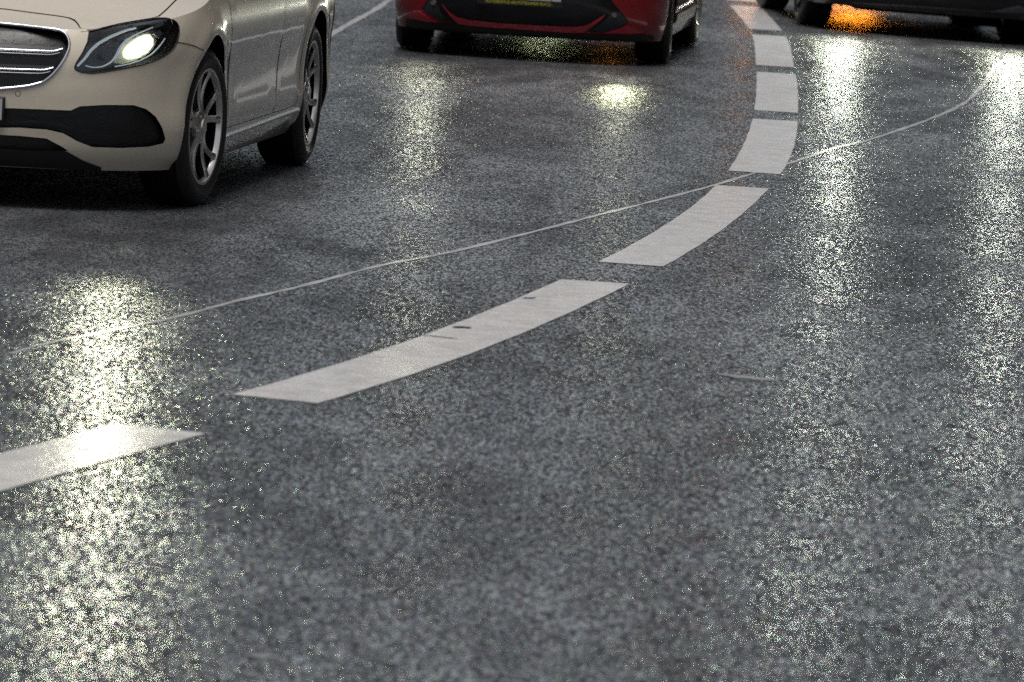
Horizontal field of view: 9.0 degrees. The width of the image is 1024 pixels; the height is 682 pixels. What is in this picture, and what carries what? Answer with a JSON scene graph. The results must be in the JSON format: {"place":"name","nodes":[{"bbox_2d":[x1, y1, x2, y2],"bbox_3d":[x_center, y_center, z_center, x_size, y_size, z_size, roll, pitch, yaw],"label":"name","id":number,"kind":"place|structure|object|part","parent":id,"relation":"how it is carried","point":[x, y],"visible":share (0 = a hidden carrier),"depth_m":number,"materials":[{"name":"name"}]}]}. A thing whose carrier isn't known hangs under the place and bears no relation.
{"place":"outdoors","nodes":[
{"label":"outdoors","id":0,"kind":"place"},
{"bbox_2d":[0,0,1023,681],"bbox_3d":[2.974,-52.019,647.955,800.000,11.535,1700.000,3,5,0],"label":"road","id":1,"kind":"structure","parent":0,"point":[628,482],"depth_m":20.56,"materials":[{"name":"grey asphalt"}]},
{"bbox_2d":[0,423,204,490],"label":"lane marking","id":2,"kind":"object","parent":1,"relation":"on","point":[29,464],"visible":1,"depth_m":18.00,"materials":[{"name":"paint"}]},
{"bbox_2d":[0,0,334,205],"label":"beige taxi","id":3,"kind":"object","parent":1,"relation":"on","point":[172,102],"visible":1,"depth_m":26.86,"materials":[{"name":"beige paint"}]},
{"bbox_3d":[-1.134,-1.264,28.441,0.068,0.604,1.526,4,5,6],"label":"door","id":4,"kind":"part","parent":3,"relation":"part of","materials":[{"name":"beige paint"}]},
{"bbox_3d":[-0.995,-1.352,29.479,0.048,0.604,0.932,4,5,6],"label":"door","id":5,"kind":"part","parent":3,"relation":"part of","materials":[{"name":"beige paint"}]},
{"bbox_2d":[246,654,280,657],"bbox_3d":[-0.544,0.685,14.254,0.064,0.001,0.063,-1,7,-38],"label":"scratch","id":6,"kind":"object","parent":1,"relation":"on","point":[261,655],"visible":1,"depth_m":14.25,"materials":[{"name":"grey asphalt"}]},
{"bbox_2d":[331,0,390,36],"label":"lane marking","id":7,"kind":"object","parent":1,"relation":"on","point":[358,18],"visible":0.76,"depth_m":45.74,"materials":[{"name":"white paint"}]},
{"bbox_2d":[234,279,627,402],"bbox_3d":[-0.168,-0.022,22.128,0.339,0.001,5.089,4,5,12],"label":"lane marking","id":8,"kind":"object","parent":1,"relation":"on","point":[522,314],"visible":1,"depth_m":21.65,"materials":[{"name":"paint"}]},
{"bbox_2d":[453,326,470,327],"bbox_3d":[-0.172,-0.047,22.380,0.066,0.001,0.076,3,5,0],"label":"scuff","id":9,"kind":"object","parent":8,"relation":"on","point":[461,327],"visible":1,"depth_m":22.38,"materials":[{"name":"grey paint"}]},
{"bbox_2d":[9,60,1000,353],"bbox_3d":[1.230,-0.932,32.990,0.683,0.032,25.470,4,5,11],"label":"road seam","id":10,"kind":"object","parent":1,"relation":"on","point":[979,88],"visible":1,"depth_m":26.34,"materials":[{"name":"grey asphalt"}]},
{"bbox_2d":[395,0,701,62],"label":"red hatchback","id":11,"kind":"object","parent":1,"relation":"on","point":[654,30],"visible":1,"depth_m":41.08,"materials":[{"name":"red paint"}]},
{"bbox_2d":[599,185,768,265],"bbox_3d":[0.785,-0.507,27.951,0.287,0.001,4.935,4,5,7],"label":"lane marking","id":12,"kind":"object","parent":1,"relation":"on","point":[715,209],"visible":1,"depth_m":27.60,"materials":[{"name":"paint"}]},
{"bbox_2d":[720,374,779,380],"bbox_3d":[0.767,0.118,21.189,0.231,0.001,0.109,5,6,22],"label":"scratch","id":13,"kind":"object","parent":1,"relation":"on","point":[746,377],"visible":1,"depth_m":21.18,"materials":[{"name":"grey asphalt"}]},
{"bbox_2d":[731,5,781,30],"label":"lane marking","id":14,"kind":"object","parent":1,"relation":"on","point":[754,17],"visible":1,"depth_m":49.55,"materials":[{"name":"paint"}]},
{"bbox_2d":[729,118,797,173],"bbox_3d":[1.319,-1.014,33.748,0.275,0.001,4.623,4,5,3],"label":"lane marking","id":15,"kind":"object","parent":1,"relation":"on","point":[768,146],"visible":1,"depth_m":33.51,"materials":[{"name":"paint"}]},
{"bbox_2d":[752,34,793,66],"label":"lane marking","id":16,"kind":"object","parent":1,"relation":"on","point":[772,50],"visible":1,"depth_m":44.24,"materials":[{"name":"paint"}]},
{"bbox_2d":[754,72,797,112],"bbox_3d":[1.583,-1.495,39.100,0.256,0.001,4.454,3,5,2],"label":"lane marking","id":17,"kind":"object","parent":1,"relation":"on","point":[778,92],"visible":1,"depth_m":38.91,"materials":[{"name":"paint"}]},
{"bbox_2d":[757,0,1023,42],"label":"black car","id":18,"kind":"object","parent":1,"relation":"on","point":[1005,18],"visible":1,"depth_m":48.30,"materials":[{"name":"black paint"}]},
{"bbox_2d":[987,29,1005,60],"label":"road crack","id":19,"kind":"object","parent":1,"relation":"on","point":[1002,50],"visible":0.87,"depth_m":47.37,"materials":[{"name":"white asphalt"}]}
]}

